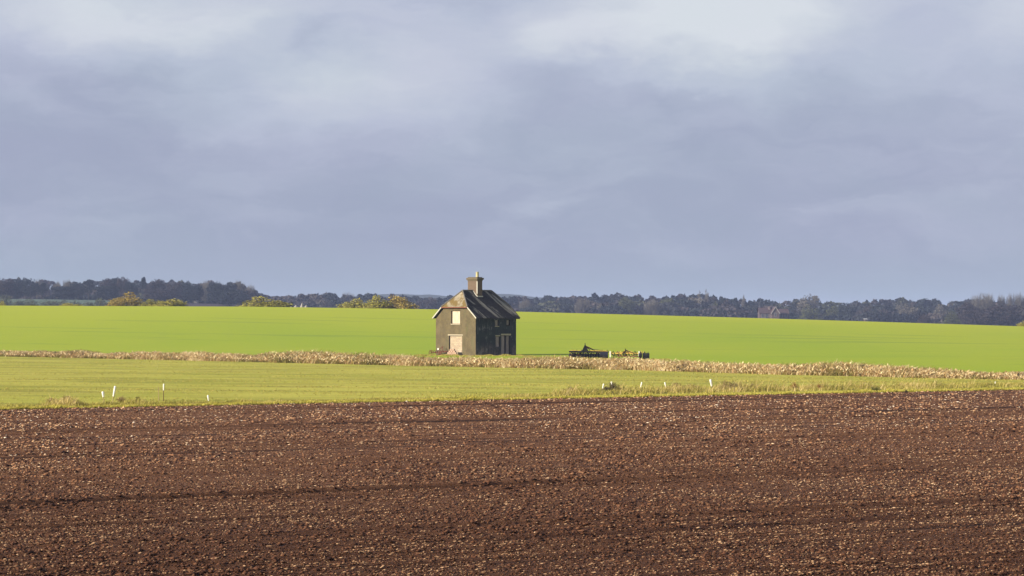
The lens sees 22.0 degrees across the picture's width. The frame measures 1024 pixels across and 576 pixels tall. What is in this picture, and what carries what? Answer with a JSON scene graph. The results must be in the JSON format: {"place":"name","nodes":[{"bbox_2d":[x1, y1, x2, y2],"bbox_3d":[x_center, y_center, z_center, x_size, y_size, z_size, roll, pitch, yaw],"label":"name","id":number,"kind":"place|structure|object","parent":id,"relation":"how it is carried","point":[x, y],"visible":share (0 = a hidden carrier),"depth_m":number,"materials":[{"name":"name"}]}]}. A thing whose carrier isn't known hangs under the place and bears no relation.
{"place":"outdoors","nodes":[
{"label":"outdoors","id":0,"kind":"place"},
{"bbox_2d":[1,299,239,306],"bbox_3d":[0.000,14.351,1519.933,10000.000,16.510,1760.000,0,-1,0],"label":"field","id":1,"kind":"structure","parent":0,"point":[93,301],"depth_m":1484.68,"materials":[{"name":"green plant"}]},
{"bbox_2d":[0,295,12,305],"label":"hedge tree","id":2,"kind":"object","parent":1,"relation":"on","point":[4,299],"visible":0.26,"depth_m":1215.59,"materials":[{"name":"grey plant"}]},
{"bbox_2d":[0,278,14,298],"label":"broadleaf tree","id":3,"kind":"object","parent":1,"relation":"on","point":[4,290],"visible":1,"depth_m":1534.43,"materials":[{"name":"grey plant"}]},
{"bbox_2d":[5,278,28,298],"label":"broadleaf tree","id":4,"kind":"object","parent":1,"relation":"on","point":[18,293],"visible":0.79,"depth_m":1542.20,"materials":[{"name":"grey plant"}]},
{"bbox_2d":[10,299,25,305],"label":"hedge tree","id":5,"kind":"object","parent":1,"relation":"on","point":[19,303],"visible":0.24,"depth_m":1207.09,"materials":[{"name":"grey plant"}]},
{"bbox_2d":[20,277,39,298],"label":"broadleaf tree","id":6,"kind":"object","parent":1,"relation":"on","point":[30,289],"visible":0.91,"depth_m":1525.82,"materials":[{"name":"grey plant"}]},
{"bbox_2d":[24,299,43,305],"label":"hedge tree","id":7,"kind":"object","parent":1,"relation":"on","point":[29,303],"visible":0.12,"depth_m":1197.65,"materials":[{"name":"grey plant"}]},
{"bbox_2d":[34,283,47,298],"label":"pine tree","id":8,"kind":"object","parent":1,"relation":"on","point":[41,289],"visible":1,"depth_m":1510.99,"materials":[{"name":"plant"}]},
{"bbox_2d":[42,300,54,305],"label":"hedge tree","id":9,"kind":"object","parent":1,"relation":"on","point":[48,303],"visible":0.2,"depth_m":1200.96,"materials":[{"name":"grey plant"}]},
{"bbox_2d":[53,281,60,298],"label":"bare tree","id":10,"kind":"object","parent":1,"relation":"on","point":[57,283],"visible":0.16,"depth_m":1575.97,"materials":[{"name":"grey plant"}]},
{"bbox_2d":[51,300,67,305],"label":"hedge tree","id":11,"kind":"object","parent":1,"relation":"on","point":[58,303],"visible":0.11,"depth_m":1197.64,"materials":[{"name":"grey plant"}]},
{"bbox_2d":[51,286,78,299],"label":"broadleaf tree","id":12,"kind":"object","parent":1,"relation":"on","point":[63,292],"visible":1,"depth_m":1499.60,"materials":[{"name":"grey plant"}]},
{"bbox_2d":[63,280,73,298],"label":"bare tree","id":13,"kind":"object","parent":1,"relation":"on","point":[66,283],"visible":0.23,"depth_m":1567.57,"materials":[{"name":"grey plant"}]},
{"bbox_2d":[70,282,84,299],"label":"broadleaf tree","id":14,"kind":"object","parent":1,"relation":"on","point":[80,291],"visible":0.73,"depth_m":1526.17,"materials":[{"name":"grey plant"}]},
{"bbox_2d":[83,301,92,305],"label":"hedge tree","id":15,"kind":"object","parent":1,"relation":"on","point":[88,304],"visible":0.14,"depth_m":1199.65,"materials":[{"name":"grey plant"}]},
{"bbox_2d":[82,279,94,299],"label":"pine tree","id":16,"kind":"object","parent":1,"relation":"on","point":[87,286],"visible":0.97,"depth_m":1519.18,"materials":[{"name":"plant"}]},
{"bbox_2d":[92,298,107,305],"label":"hedge tree","id":17,"kind":"object","parent":1,"relation":"on","point":[99,302],"visible":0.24,"depth_m":1197.67,"materials":[{"name":"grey plant"}]},
{"bbox_2d":[92,285,120,299],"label":"broadleaf tree","id":18,"kind":"object","parent":1,"relation":"on","point":[102,291],"visible":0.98,"depth_m":1500.01,"materials":[{"name":"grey plant"}]},
{"bbox_2d":[99,278,115,299],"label":"broadleaf tree","id":19,"kind":"object","parent":1,"relation":"on","point":[108,281],"visible":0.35,"depth_m":1542.21,"materials":[{"name":"grey plant"}]},
{"bbox_2d":[111,277,118,298],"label":"broadleaf tree","id":20,"kind":"object","parent":1,"relation":"on","point":[115,280],"visible":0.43,"depth_m":1551.97,"materials":[{"name":"grey plant"}]},
{"bbox_2d":[116,276,129,297],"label":"broadleaf tree","id":21,"kind":"object","parent":1,"relation":"on","point":[119,284],"visible":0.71,"depth_m":1542.26,"materials":[{"name":"grey plant"}]},
{"bbox_2d":[123,280,138,297],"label":"broadleaf tree","id":22,"kind":"object","parent":1,"relation":"on","point":[129,287],"visible":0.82,"depth_m":1527.06,"materials":[{"name":"grey plant"}]},
{"bbox_2d":[141,277,147,300],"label":"pine tree","id":23,"kind":"object","parent":1,"relation":"on","point":[143,283],"visible":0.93,"depth_m":1535.37,"materials":[{"name":"grey plant"}]},
{"bbox_2d":[146,279,166,299],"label":"broadleaf tree","id":24,"kind":"object","parent":1,"relation":"on","point":[158,283],"visible":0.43,"depth_m":1541.53,"materials":[{"name":"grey plant"}]},
{"bbox_2d":[141,288,176,300],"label":"broadleaf tree","id":25,"kind":"object","parent":1,"relation":"on","point":[153,294],"visible":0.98,"depth_m":1498.49,"materials":[{"name":"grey plant"}]},
{"bbox_2d":[166,282,182,299],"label":"broadleaf tree","id":26,"kind":"object","parent":1,"relation":"on","point":[177,294],"visible":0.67,"depth_m":1534.73,"materials":[{"name":"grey plant"}]},
{"bbox_2d":[179,280,190,300],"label":"broadleaf tree","id":27,"kind":"object","parent":1,"relation":"on","point":[186,284],"visible":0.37,"depth_m":1551.11,"materials":[{"name":"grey plant"}]},
{"bbox_2d":[181,283,203,300],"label":"broadleaf tree","id":28,"kind":"object","parent":1,"relation":"on","point":[194,294],"visible":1,"depth_m":1510.30,"materials":[{"name":"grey plant"}]},
{"bbox_2d":[199,280,209,302],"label":"bare tree","id":29,"kind":"object","parent":1,"relation":"on","point":[205,286],"visible":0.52,"depth_m":1575.70,"materials":[{"name":"plant"}]},
{"bbox_2d":[206,281,228,303],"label":"broadleaf tree","id":30,"kind":"object","parent":1,"relation":"on","point":[215,287],"visible":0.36,"depth_m":1534.41,"materials":[{"name":"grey plant"}]},
{"bbox_2d":[209,288,250,305],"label":"broadleaf tree","id":31,"kind":"object","parent":1,"relation":"on","point":[223,297],"visible":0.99,"depth_m":1497.73,"materials":[{"name":"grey plant"}]},
{"bbox_2d":[224,281,237,295],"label":"broadleaf tree","id":32,"kind":"object","parent":1,"relation":"on","point":[229,286],"visible":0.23,"depth_m":1542.02,"materials":[{"name":"grey plant"}]},
{"bbox_2d":[232,279,245,297],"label":"bare tree","id":33,"kind":"object","parent":1,"relation":"on","point":[240,286],"visible":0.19,"depth_m":1573.79,"materials":[{"name":"grey plant"}]},
{"bbox_2d":[237,290,257,306],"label":"broadleaf tree","id":34,"kind":"object","parent":1,"relation":"on","point":[252,294],"visible":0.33,"depth_m":1525.81,"materials":[{"name":"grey plant"}]},
{"bbox_2d":[245,285,255,300],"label":"bare tree","id":35,"kind":"object","parent":1,"relation":"on","point":[251,289],"visible":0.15,"depth_m":1551.39,"materials":[{"name":"grey plant"}]},
{"bbox_2d":[320,301,335,307],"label":"broadleaf tree","id":36,"kind":"object","parent":1,"relation":"on","point":[328,304],"visible":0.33,"depth_m":1613.98,"materials":[{"name":"grey plant"}]},
{"bbox_2d":[415,299,439,308],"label":"broadleaf tree","id":37,"kind":"object","parent":1,"relation":"on","point":[431,303],"visible":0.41,"depth_m":1614.89,"materials":[{"name":"grey plant"}]},
{"bbox_2d":[0,277,1023,325],"bbox_3d":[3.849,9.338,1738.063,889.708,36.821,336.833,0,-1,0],"label":"woodland","id":38,"kind":"object","parent":1,"relation":"on","point":[924,306],"visible":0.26,"depth_m":1680.05,"materials":[{"name":"green plant"}]},
{"bbox_2d":[519,299,532,308],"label":"bare tree","id":39,"kind":"object","parent":1,"relation":"on","point":[523,304],"visible":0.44,"depth_m":1614.09,"materials":[{"name":"grey plant"}]},
{"bbox_2d":[559,297,575,303],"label":"broadleaf tree","id":40,"kind":"object","parent":1,"relation":"on","point":[567,300],"visible":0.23,"depth_m":1835.38,"materials":[{"name":"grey plant"}]},
{"bbox_2d":[574,299,590,312],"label":"bare tree","id":41,"kind":"object","parent":1,"relation":"on","point":[582,307],"visible":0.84,"depth_m":1614.37,"materials":[{"name":"grey plant"}]},
{"bbox_2d":[599,296,615,303],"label":"broadleaf tree","id":42,"kind":"object","parent":1,"relation":"on","point":[606,299],"visible":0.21,"depth_m":1839.17,"materials":[{"name":"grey plant"}]},
{"bbox_2d":[618,297,635,314],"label":"broadleaf tree","id":43,"kind":"object","parent":1,"relation":"on","point":[623,302],"visible":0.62,"depth_m":1614.91,"materials":[{"name":"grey plant"}]},
{"bbox_2d":[643,297,660,314],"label":"bare tree","id":44,"kind":"object","parent":1,"relation":"on","point":[649,309],"visible":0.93,"depth_m":1614.17,"materials":[{"name":"grey plant"}]},
{"bbox_2d":[659,298,678,304],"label":"broadleaf tree","id":45,"kind":"object","parent":1,"relation":"on","point":[667,301],"visible":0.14,"depth_m":1728.09,"materials":[{"name":"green plant"}]},
{"bbox_2d":[688,297,705,305],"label":"broadleaf tree","id":46,"kind":"object","parent":1,"relation":"on","point":[700,300],"visible":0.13,"depth_m":1711.53,"materials":[{"name":"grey plant"}]},
{"bbox_2d":[704,290,708,301],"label":"poplar tree","id":47,"kind":"object","parent":1,"relation":"on","point":[707,297],"visible":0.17,"depth_m":1743.50,"materials":[{"name":"grey plant"}]},
{"bbox_2d":[711,301,722,316],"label":"broadleaf tree","id":48,"kind":"object","parent":1,"relation":"on","point":[718,312],"visible":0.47,"depth_m":1614.56,"materials":[{"name":"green plant"}]},
{"bbox_2d":[719,296,725,303],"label":"pine tree","id":49,"kind":"object","parent":1,"relation":"on","point":[722,299],"visible":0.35,"depth_m":1742.65,"materials":[{"name":"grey plant"}]},
{"bbox_2d":[732,297,738,307],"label":"pine tree","id":50,"kind":"object","parent":1,"relation":"on","point":[735,302],"visible":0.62,"depth_m":1742.38,"materials":[{"name":"grey plant"}]},
{"bbox_2d":[741,294,744,306],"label":"poplar tree","id":51,"kind":"object","parent":1,"relation":"on","point":[743,302],"visible":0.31,"depth_m":1727.92,"materials":[{"name":"grey plant"}]},
{"bbox_2d":[757,306,771,317],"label":"farmhouse","id":52,"kind":"object","parent":1,"relation":"on","point":[763,312],"visible":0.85,"depth_m":1497.28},
{"bbox_2d":[770,307,779,318],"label":"farmhouse wing","id":53,"kind":"structure","parent":1,"relation":"on","point":[774,313],"depth_m":1487.92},
{"bbox_2d":[778,309,788,318],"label":"brick barn","id":54,"kind":"structure","parent":1,"relation":"on","point":[784,314],"depth_m":1504.13,"materials":[{"name":"brown brick"}]},
{"bbox_2d":[786,299,799,307],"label":"broadleaf tree","id":55,"kind":"object","parent":1,"relation":"on","point":[793,304],"visible":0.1,"depth_m":1726.87,"materials":[{"name":"grey plant"}]},
{"bbox_2d":[797,294,820,313],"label":"broadleaf tree","id":56,"kind":"object","parent":1,"relation":"on","point":[815,300],"visible":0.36,"depth_m":1693.61,"materials":[{"name":"grey plant"}]},
{"bbox_2d":[796,304,822,319],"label":"broadleaf tree","id":57,"kind":"object","parent":1,"relation":"on","point":[807,314],"visible":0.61,"depth_m":1597.57,"materials":[{"name":"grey plant"}]},
{"bbox_2d":[823,304,843,320],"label":"broadleaf tree","id":58,"kind":"object","parent":1,"relation":"on","point":[831,310],"visible":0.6,"depth_m":1614.31,"materials":[{"name":"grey plant"}]},
{"bbox_2d":[852,305,875,321],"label":"broadleaf tree","id":59,"kind":"object","parent":1,"relation":"on","point":[867,309],"visible":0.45,"depth_m":1599.49,"materials":[{"name":"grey plant"}]},
{"bbox_2d":[878,309,889,321],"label":"broadleaf tree","id":60,"kind":"object","parent":1,"relation":"on","point":[884,311],"visible":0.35,"depth_m":1614.11,"materials":[{"name":"grey plant"}]},
{"bbox_2d":[896,304,921,322],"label":"broadleaf tree","id":61,"kind":"object","parent":1,"relation":"on","point":[915,312],"visible":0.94,"depth_m":1614.56,"materials":[{"name":"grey plant"}]},
{"bbox_2d":[916,314,929,322],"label":"broadleaf tree","id":62,"kind":"object","parent":1,"relation":"on","point":[923,318],"visible":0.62,"depth_m":1406.50,"materials":[{"name":"grey plant"}]},
{"bbox_2d":[932,304,950,323],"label":"broadleaf tree","id":63,"kind":"object","parent":1,"relation":"on","point":[938,311],"visible":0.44,"depth_m":1614.50,"materials":[{"name":"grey plant"}]},
{"bbox_2d":[941,312,960,323],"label":"broadleaf tree","id":64,"kind":"object","parent":1,"relation":"on","point":[952,320],"visible":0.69,"depth_m":1407.32,"materials":[{"name":"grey plant"}]},
{"bbox_2d":[955,302,980,323],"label":"broadleaf tree","id":65,"kind":"object","parent":1,"relation":"on","point":[967,305],"visible":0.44,"depth_m":1533.20,"materials":[{"name":"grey plant"}]},
{"bbox_2d":[960,308,986,324],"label":"broadleaf tree","id":66,"kind":"object","parent":1,"relation":"on","point":[970,317],"visible":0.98,"depth_m":1445.98,"materials":[{"name":"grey plant"}]},
{"bbox_2d":[969,293,994,309],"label":"bare tree","id":67,"kind":"object","parent":1,"relation":"on","point":[987,301],"visible":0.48,"depth_m":1597.24,"materials":[{"name":"grey plant"}]},
{"bbox_2d":[978,304,1023,325],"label":"broadleaf tree","id":68,"kind":"object","parent":1,"relation":"on","point":[991,315],"visible":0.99,"depth_m":1435.68,"materials":[{"name":"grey plant"}]},
{"bbox_2d":[997,295,1005,311],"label":"bare tree","id":69,"kind":"object","parent":1,"relation":"on","point":[1001,302],"visible":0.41,"depth_m":1599.74,"materials":[{"name":"grey plant"}]},
{"bbox_2d":[1006,294,1013,315],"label":"bare tree","id":70,"kind":"object","parent":1,"relation":"on","point":[1010,301],"visible":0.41,"depth_m":1599.21,"materials":[{"name":"grey plant"}]},
{"bbox_2d":[1012,293,1023,317],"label":"bare tree","id":71,"kind":"object","parent":1,"relation":"on","point":[1019,301],"visible":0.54,"depth_m":1598.59,"materials":[{"name":"grey plant"}]},
{"bbox_2d":[353,294,595,303],"bbox_3d":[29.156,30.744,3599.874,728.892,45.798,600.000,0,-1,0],"label":"hills","id":72,"kind":"structure","parent":0,"point":[442,297],"depth_m":3522.92,"materials":[{"name":"plant"}]},
{"bbox_2d":[0,389,1023,575],"bbox_3d":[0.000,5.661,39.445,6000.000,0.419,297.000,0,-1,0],"label":"ploughed field","id":73,"kind":"structure","parent":0,"point":[473,421],"depth_m":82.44,"materials":[{"name":"soil"}]},
{"bbox_2d":[0,306,1023,373],"bbox_3d":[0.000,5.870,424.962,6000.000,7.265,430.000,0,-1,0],"label":"crop field","id":74,"kind":"structure","parent":0,"point":[379,331],"depth_m":438.55,"materials":[{"name":"green plant"}]},
{"bbox_2d":[59,303,81,305],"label":"autumn bush","id":75,"kind":"object","parent":74,"relation":"on","point":[68,304],"visible":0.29,"depth_m":638.82,"materials":[{"name":"yellow plant"}]},
{"bbox_2d":[105,291,145,305],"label":"autumn bush","id":76,"kind":"object","parent":74,"relation":"on","point":[126,301],"visible":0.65,"depth_m":638.83,"materials":[{"name":"yellow plant"}]},
{"bbox_2d":[138,299,159,305],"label":"autumn bush","id":77,"kind":"object","parent":74,"relation":"on","point":[148,303],"visible":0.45,"depth_m":634.87,"materials":[{"name":"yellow plant"}]},
{"bbox_2d":[151,298,188,305],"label":"autumn bush","id":78,"kind":"object","parent":74,"relation":"on","point":[174,303],"visible":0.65,"depth_m":633.23,"materials":[{"name":"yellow plant"}]},
{"bbox_2d":[236,296,292,306],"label":"autumn bush","id":79,"kind":"object","parent":74,"relation":"on","point":[260,303],"visible":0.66,"depth_m":638.03,"materials":[{"name":"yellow plant"}]},
{"bbox_2d":[337,298,366,307],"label":"autumn bush","id":80,"kind":"object","parent":74,"relation":"on","point":[355,303],"visible":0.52,"depth_m":638.61,"materials":[{"name":"yellow plant"}]},
{"bbox_2d":[363,295,393,308],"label":"autumn bush","id":81,"kind":"object","parent":74,"relation":"on","point":[374,304],"visible":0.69,"depth_m":636.82,"materials":[{"name":"yellow plant"}]},
{"bbox_2d":[380,294,419,308],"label":"autumn bush","id":82,"kind":"object","parent":74,"relation":"on","point":[400,302],"visible":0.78,"depth_m":637.72,"materials":[{"name":"yellow plant"}]},
{"bbox_2d":[430,346,447,354],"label":"scrap harrow","id":83,"kind":"object","parent":74,"relation":"on","point":[438,349],"visible":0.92,"depth_m":336.79,"materials":[{"name":"metal"}]},
{"bbox_2d":[446,349,458,354],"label":"block pile","id":84,"kind":"object","parent":74,"relation":"on","point":[451,351],"visible":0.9,"depth_m":335.04,"materials":[{"name":"beige concrete"}]},
{"bbox_2d":[432,272,519,355],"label":"derelict cottage","id":85,"kind":"structure","parent":74,"relation":"on","point":[474,319],"depth_m":336.58,"materials":[{"name":"stone"}]},
{"bbox_2d":[452,311,459,323],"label":"boarded window","id":86,"kind":"structure","parent":85,"relation":"in","point":[455,314],"depth_m":336.32,"materials":[{"name":"beige wood"}]},
{"bbox_2d":[450,336,461,354],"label":"blocked doorway","id":87,"kind":"structure","parent":85,"relation":"in","point":[455,341],"depth_m":336.24,"materials":[{"name":"beige concrete"}]},
{"bbox_2d":[496,337,498,346],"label":"boarded window","id":88,"kind":"structure","parent":85,"relation":"in","point":[497,338],"depth_m":336.49,"materials":[{"name":"grey wood"}]},
{"bbox_2d":[501,336,503,354],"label":"boarded door","id":89,"kind":"structure","parent":85,"relation":"in","point":[502,337],"depth_m":337.06,"materials":[{"name":"grey wood"}]},
{"bbox_2d":[506,336,508,354],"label":"boarded door","id":90,"kind":"structure","parent":85,"relation":"in","point":[507,337],"depth_m":337.72,"materials":[{"name":"grey wood"}]},
{"bbox_2d":[569,344,608,357],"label":"disc harrow","id":91,"kind":"object","parent":74,"relation":"on","point":[594,353],"visible":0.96,"depth_m":311.27,"materials":[{"name":"black metal"}]},
{"bbox_2d":[609,349,648,358],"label":"cultivator","id":92,"kind":"object","parent":74,"relation":"on","point":[625,352],"visible":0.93,"depth_m":304.45,"materials":[{"name":"yellow paint"}]},
{"bbox_2d":[0,356,1023,407],"bbox_3d":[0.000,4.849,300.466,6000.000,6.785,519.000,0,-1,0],"label":"grass strip","id":93,"kind":"object","parent":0,"point":[13,369],"depth_m":208.08,"materials":[{"name":"green plant"}]},
{"bbox_2d":[117,395,128,401],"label":"weed clump","id":94,"kind":"object","parent":93,"relation":"on","point":[121,400],"visible":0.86,"depth_m":155.93,"materials":[{"name":"brown plant"}]},
{"bbox_2d":[0,356,1022,405],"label":"pasture tufts","id":95,"kind":"object","parent":93,"relation":"on","point":[755,380],"visible":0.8,"depth_m":207.47,"materials":[{"name":"green plant"}]},
{"bbox_2d":[0,387,1023,409],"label":"verge grass","id":96,"kind":"structure","parent":93,"relation":"on","point":[468,398],"depth_m":160.39,"materials":[{"name":"green plant"}]},
{"bbox_2d":[603,383,621,390],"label":"shrub","id":97,"kind":"object","parent":93,"relation":"on","point":[611,387],"visible":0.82,"depth_m":176.36,"materials":[{"name":"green plant"}]},
{"bbox_2d":[716,380,735,388],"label":"shrub","id":98,"kind":"object","parent":93,"relation":"on","point":[727,383],"visible":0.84,"depth_m":179.36,"materials":[{"name":"brown plant"}]},
{"bbox_2d":[0,378,1023,407],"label":"headland grass","id":99,"kind":"structure","parent":0,"point":[681,389],"depth_m":175.34,"materials":[{"name":"green plant"}]},
{"bbox_2d":[0,0,1023,306],"label":"sky","id":100,"kind":"structure","parent":0,"point":[841,151],"materials":[{"name":"grey"}]},
{"bbox_2d":[413,353,670,360],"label":"rough grass","id":101,"kind":"structure","parent":0,"point":[666,359],"depth_m":330.60,"materials":[{"name":"beige plant"}]},
{"bbox_3d":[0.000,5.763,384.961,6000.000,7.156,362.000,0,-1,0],"label":"dyke bank","id":102,"kind":"structure","parent":0,"visible":0},
{"bbox_2d":[0,348,1023,379],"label":"reed bed","id":103,"kind":"object","parent":102,"relation":"on","point":[599,367],"visible":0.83,"depth_m":254.03,"materials":[{"name":"beige plant"}]}
]}

